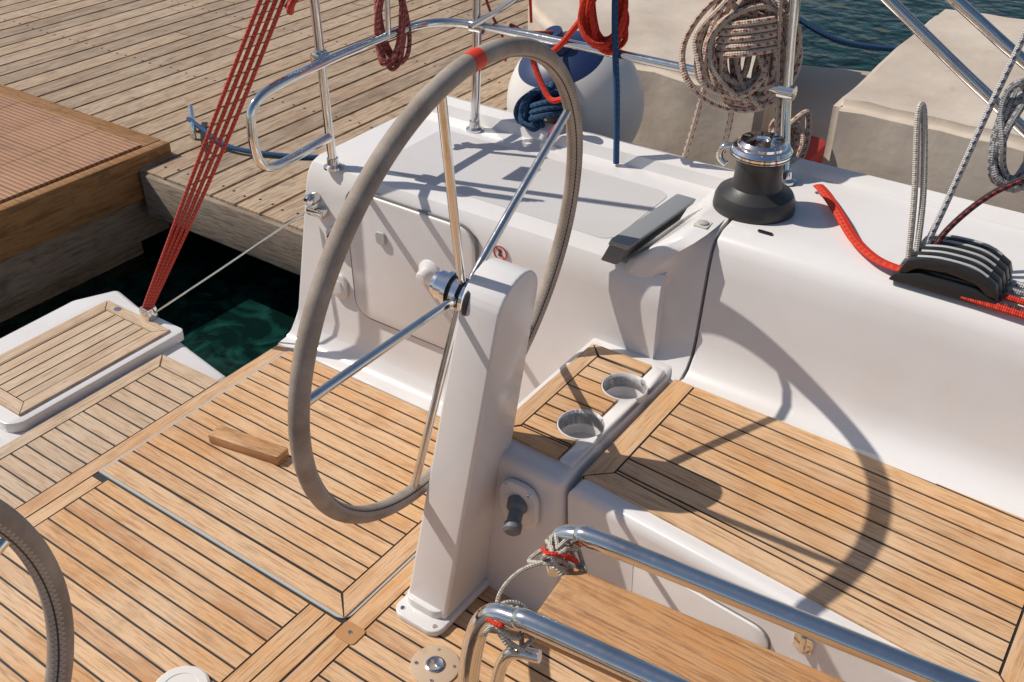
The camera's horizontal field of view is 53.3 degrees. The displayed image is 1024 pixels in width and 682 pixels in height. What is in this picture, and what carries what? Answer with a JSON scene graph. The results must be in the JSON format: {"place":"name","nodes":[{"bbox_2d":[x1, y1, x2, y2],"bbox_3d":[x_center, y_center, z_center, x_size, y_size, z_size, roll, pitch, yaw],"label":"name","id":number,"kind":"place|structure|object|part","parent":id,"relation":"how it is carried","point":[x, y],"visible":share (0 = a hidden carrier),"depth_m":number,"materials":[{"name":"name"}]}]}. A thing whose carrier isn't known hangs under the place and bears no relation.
{"place":"outdoors","nodes":[
{"label":"outdoors","id":0,"kind":"place"},
{"bbox_2d":[0,291,225,508],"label":"swim platform","id":1,"kind":"structure","parent":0,"point":[85,381],"depth_m":3.10,"materials":[{"name":"brown wood"}]},
{"bbox_2d":[139,0,297,320],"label":"red tackle","id":2,"kind":"object","parent":1,"relation":"on","point":[148,307],"visible":0.94,"depth_m":2.91,"materials":[{"name":"fabric"}]},
{"bbox_2d":[0,0,1023,376],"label":"water","id":3,"kind":"structure","parent":0,"point":[236,314],"depth_m":4.67,"materials":[{"name":"teal liquid"}]},
{"bbox_2d":[0,84,171,322],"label":"finger pontoon","id":4,"kind":"object","parent":3,"relation":"on","point":[73,209],"visible":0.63,"depth_m":4.38,"materials":[{"name":"wood"}]},
{"bbox_2d":[0,0,528,275],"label":"wooden dock","id":5,"kind":"object","parent":3,"relation":"in","point":[154,68],"visible":0.52,"depth_m":5.38,"materials":[{"name":"brown wood"}]},
{"bbox_2d":[188,105,196,139],"bbox_3d":[-1.473,-0.988,4.708,0.027,0.087,0.388,-9,35,-13],"label":"dock cleat","id":6,"kind":"object","parent":5,"relation":"on","point":[193,131],"visible":0.96,"depth_m":4.69,"materials":[{"name":"silver metal"}]},
{"bbox_2d":[186,117,317,159],"bbox_3d":[-0.906,-0.834,4.494,1.366,0.070,0.158,13,36,18],"label":"mooring line","id":7,"kind":"object","parent":5,"relation":"on","point":[246,150],"visible":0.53,"depth_m":4.53,"materials":[{"name":"blue fabric"}]},
{"bbox_2d":[791,65,869,141],"bbox_3d":[3.782,0.610,2.840,8.069,1.120,1.749,21,39,29],"label":"moored boat","id":8,"kind":"object","parent":3,"relation":"on","point":[822,92],"depth_m":4.31,"materials":[{"name":"grey plastic"}]},
{"bbox_2d":[528,0,801,169],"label":"canvas cover","id":9,"kind":"object","parent":8,"relation":"on","point":[657,28],"visible":0.2,"depth_m":3.56,"materials":[{"name":"beige fabric"}]},
{"bbox_2d":[790,136,825,163],"bbox_3d":[0.949,-0.609,3.522,0.200,0.140,0.270,21,39,29],"label":"red bag","id":10,"kind":"object","parent":8,"relation":"on","point":[816,149],"visible":0.11,"depth_m":3.47,"materials":[{"name":"red fabric"}]},
{"bbox_2d":[768,109,811,158],"bbox_3d":[0.885,-0.605,3.300,0.138,0.284,0.129,8,35,12],"label":"beige line bundle","id":11,"kind":"object","parent":10,"relation":"on","point":[799,141],"visible":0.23,"depth_m":3.26,"materials":[{"name":"fabric"}]},
{"bbox_2d":[799,17,897,51],"bbox_3d":[2.055,-1.405,4.673,1.566,0.205,0.172,-6,34,-8],"label":"blue mooring line","id":12,"kind":"object","parent":8,"relation":"attached to","point":[821,32],"visible":0.56,"depth_m":4.57,"materials":[{"name":"fabric"}]},
{"bbox_2d":[822,9,1023,212],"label":"canvas cover","id":13,"kind":"object","parent":8,"relation":"on","point":[871,129],"visible":0.48,"depth_m":3.20,"materials":[{"name":"beige fabric"}]},
{"bbox_3d":[1.843,1.790,0.581,7.970,1.880,3.611,21,39,29],"label":"sailboat","id":14,"kind":"object","parent":3,"relation":"on","visible":0},
{"bbox_2d":[0,344,620,681],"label":"cockpit floor","id":15,"kind":"structure","parent":14,"relation":"on","point":[155,593],"depth_m":2.37,"materials":[{"name":"brown wood"}]},
{"bbox_2d":[0,499,73,681],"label":"steering wheel","id":16,"kind":"object","parent":15,"relation":"on","point":[21,537],"visible":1,"depth_m":1.36,"materials":[{"name":"grey leather"}]},
{"bbox_2d":[156,666,209,681],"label":"deck fitting","id":17,"kind":"object","parent":15,"relation":"on","point":[187,674],"visible":1,"depth_m":2.21,"materials":[{"name":"white plastic"}]},
{"bbox_2d":[99,349,439,618],"bbox_3d":[-0.548,0.338,2.809,0.908,0.013,0.722,21,39,29],"label":"cockpit hatch","id":18,"kind":"object","parent":15,"relation":"on","point":[269,519],"visible":0.71,"depth_m":2.74,"materials":[{"name":"brown wood"}]},
{"bbox_2d":[208,425,288,464],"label":"wooden block","id":19,"kind":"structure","parent":18,"relation":"on","point":[245,443],"depth_m":2.83,"materials":[{"name":"brown wood"}]},
{"bbox_2d":[335,621,365,644],"bbox_3d":[-0.368,0.663,2.319,0.060,0.006,0.050,21,39,29],"label":"flush handle","id":20,"kind":"object","parent":15,"relation":"on","point":[349,632],"visible":1,"depth_m":2.31,"materials":[{"name":"brown wood"}]},
{"bbox_2d":[410,645,459,681],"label":"deck fitting","id":21,"kind":"object","parent":15,"relation":"on","point":[436,663],"visible":0.98,"depth_m":2.24,"materials":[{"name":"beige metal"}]},
{"bbox_2d":[396,258,537,635],"bbox_3d":[-0.112,0.239,2.179,0.200,0.863,0.303,21,39,29],"label":"steering pedestal","id":22,"kind":"object","parent":15,"relation":"on","point":[449,584],"visible":0.91,"depth_m":2.13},
{"bbox_2d":[288,36,582,523],"bbox_3d":[-0.107,-0.099,2.029,0.181,1.000,1.003,21,39,29],"label":"steering wheel","id":23,"kind":"object","parent":22,"relation":"attached to","point":[447,288],"visible":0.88,"depth_m":1.80,"materials":[{"name":"grey leather"}]},
{"bbox_2d":[486,338,671,611],"bbox_3d":[0.130,0.327,2.450,0.240,0.423,0.622,21,39,29],"label":"cupholder console","id":24,"kind":"object","parent":15,"relation":"on","point":[581,411],"visible":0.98,"depth_m":2.32,"materials":[{"name":"white plastic"}]},
{"bbox_2d":[458,524,981,681],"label":"cockpit table","id":25,"kind":"object","parent":15,"relation":"on","point":[584,617],"visible":1,"depth_m":1.41,"materials":[{"name":"brown wood"}]},
{"bbox_2d":[568,377,1023,681],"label":"cockpit bench","id":26,"kind":"object","parent":15,"relation":"on","point":[904,558],"visible":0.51,"depth_m":2.04,"materials":[{"name":"brown wood"}]},
{"bbox_2d":[278,95,734,416],"bbox_3d":[-0.041,0.067,3.212,1.290,1.405,0.655,21,39,29],"label":"storage locker","id":27,"kind":"object","parent":14,"relation":"attached to","point":[400,254],"visible":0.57,"depth_m":2.82,"materials":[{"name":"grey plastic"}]},
{"bbox_2d":[154,211,305,313],"bbox_3d":[-0.894,-0.238,3.191,0.586,0.440,0.011,7,35,11],"label":"steel cable","id":28,"kind":"object","parent":27,"relation":"attached to","point":[235,259],"visible":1,"depth_m":3.18,"materials":[{"name":"silver metal"}]},
{"bbox_3d":[-0.282,-0.188,2.879,0.456,0.416,0.016,21,39,29],"label":"locker door","id":29,"kind":"part","parent":27,"relation":"part of","materials":[{"name":"white plastic"}]},
{"bbox_2d":[246,0,799,185],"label":"stern rail","id":30,"kind":"object","parent":27,"relation":"on","point":[477,25],"visible":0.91,"depth_m":2.70,"materials":[{"name":"silver metal"}]},
{"bbox_2d":[374,0,411,71],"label":"red rope coil","id":31,"kind":"object","parent":30,"relation":"hanging from","point":[395,56],"visible":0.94,"depth_m":2.89,"materials":[{"name":"red fabric"}]},
{"bbox_2d":[485,0,506,61],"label":"red rope","id":32,"kind":"object","parent":30,"relation":"attached to","point":[493,18],"visible":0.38,"depth_m":2.92,"materials":[{"name":"red fabric"}]},
{"bbox_2d":[529,0,532,22],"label":"red rope","id":33,"kind":"object","parent":30,"relation":"attached to","point":[530,10],"visible":1,"depth_m":2.82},
{"bbox_2d":[530,0,596,137],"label":"red rope","id":34,"kind":"object","parent":30,"relation":"hanging from","point":[562,42],"visible":0.48,"depth_m":2.90,"materials":[{"name":"red fabric"}]},
{"bbox_2d":[507,23,643,142],"bbox_3d":[0.202,-0.798,3.225,0.437,0.544,0.437,-1,34,-2],"label":"fender","id":35,"kind":"object","parent":30,"relation":"hanging from","point":[591,74],"visible":0.37,"depth_m":3.07,"materials":[{"name":"white plastic"}]},
{"bbox_2d":[578,0,629,55],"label":"red rope coil","id":36,"kind":"object","parent":30,"relation":"hanging from","point":[591,34],"visible":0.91,"depth_m":2.68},
{"bbox_2d":[611,0,619,163],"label":"blue rope","id":37,"kind":"object","parent":30,"relation":"hanging from","point":[616,89],"visible":1,"depth_m":2.74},
{"bbox_2d":[682,2,720,157],"bbox_3d":[0.488,-0.769,2.560,0.076,0.684,0.035,21,39,29],"label":"rope line","id":38,"kind":"object","parent":30,"relation":"hanging from","point":[693,127],"visible":0.53,"depth_m":2.70,"materials":[{"name":"beige fabric"}]},
{"bbox_2d":[722,0,740,153],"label":"rope line","id":39,"kind":"object","parent":30,"relation":"hanging from","point":[728,127],"visible":0.3,"depth_m":2.67,"materials":[{"name":"beige fabric"}]},
{"bbox_2d":[679,0,802,113],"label":"rope coil","id":40,"kind":"object","parent":30,"relation":"hanging from","point":[718,41],"visible":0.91,"depth_m":2.48,"materials":[{"name":"beige fabric"}]},
{"bbox_2d":[774,0,783,134],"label":"rope line","id":41,"kind":"object","parent":30,"relation":"hanging from","point":[779,30],"visible":0.65,"depth_m":2.47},
{"bbox_2d":[513,81,565,131],"bbox_3d":[0.103,-0.686,3.025,0.177,0.152,0.148,21,39,29],"label":"blue rope coil","id":42,"kind":"object","parent":27,"relation":"on","point":[534,108],"visible":0.54,"depth_m":3.00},
{"bbox_2d":[625,157,1023,510],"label":"cockpit coaming","id":43,"kind":"object","parent":14,"relation":"attached to","point":[808,315],"visible":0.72,"depth_m":2.27,"materials":[{"name":"beige plastic"}]},
{"bbox_2d":[601,194,695,263],"bbox_3d":[0.331,-0.271,2.467,0.256,0.101,0.077,-28,43,-35],"label":"grey fold step","id":44,"kind":"object","parent":43,"relation":"on","point":[641,232],"visible":1,"depth_m":2.43,"materials":[{"name":"grey plastic"}]},
{"bbox_2d":[713,131,794,224],"bbox_3d":[0.577,-0.393,2.392,0.194,0.176,0.194,21,39,29],"label":"winch","id":45,"kind":"object","parent":43,"relation":"on","point":[754,190],"visible":1,"depth_m":2.35,"materials":[{"name":"grey metal"}]},
{"bbox_2d":[813,184,901,270],"bbox_3d":[0.771,-0.260,2.314,0.067,0.015,0.440,-6,34,-9],"label":"red strap","id":46,"kind":"object","parent":43,"relation":"on","point":[855,240],"visible":0.94,"depth_m":2.29,"materials":[{"name":"fabric"}]},
{"bbox_2d":[880,0,1023,137],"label":"bimini frame","id":47,"kind":"object","parent":43,"relation":"on","point":[944,54],"visible":0.88,"depth_m":2.22,"materials":[{"name":"silver metal"}]},
{"bbox_2d":[987,78,1023,192],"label":"grey rope coil","id":48,"kind":"object","parent":47,"relation":"hanging from","point":[1010,108],"visible":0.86,"depth_m":2.02,"materials":[{"name":"grey fabric"}]},
{"bbox_2d":[889,234,1023,311],"bbox_3d":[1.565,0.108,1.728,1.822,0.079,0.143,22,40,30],"label":"rope clutch","id":49,"kind":"object","parent":43,"relation":"on","point":[955,267],"visible":0.91,"depth_m":2.09,"materials":[{"name":"black plastic"}]},
{"bbox_2d":[905,101,927,258],"bbox_3d":[0.844,-0.328,2.115,0.033,0.310,0.125,-4,34,-6],"label":"halyard line","id":50,"kind":"object","parent":49,"relation":"attached to","point":[921,119],"visible":0.98,"depth_m":2.11,"materials":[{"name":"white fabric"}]},
{"bbox_2d":[922,28,1023,246],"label":"halyard line","id":51,"kind":"object","parent":49,"relation":"attached to","point":[976,136],"visible":0.91,"depth_m":2.06,"materials":[{"name":"white fabric"}]},
{"bbox_2d":[933,176,1023,244],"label":"halyard line","id":52,"kind":"object","parent":49,"relation":"attached to","point":[952,224],"visible":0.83,"depth_m":2.08,"materials":[{"name":"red fabric"}]},
{"bbox_2d":[960,297,1023,318],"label":"red line","id":53,"kind":"object","parent":43,"relation":"on","point":[998,307],"visible":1,"depth_m":2.04,"materials":[{"name":"fabric"}]}
]}

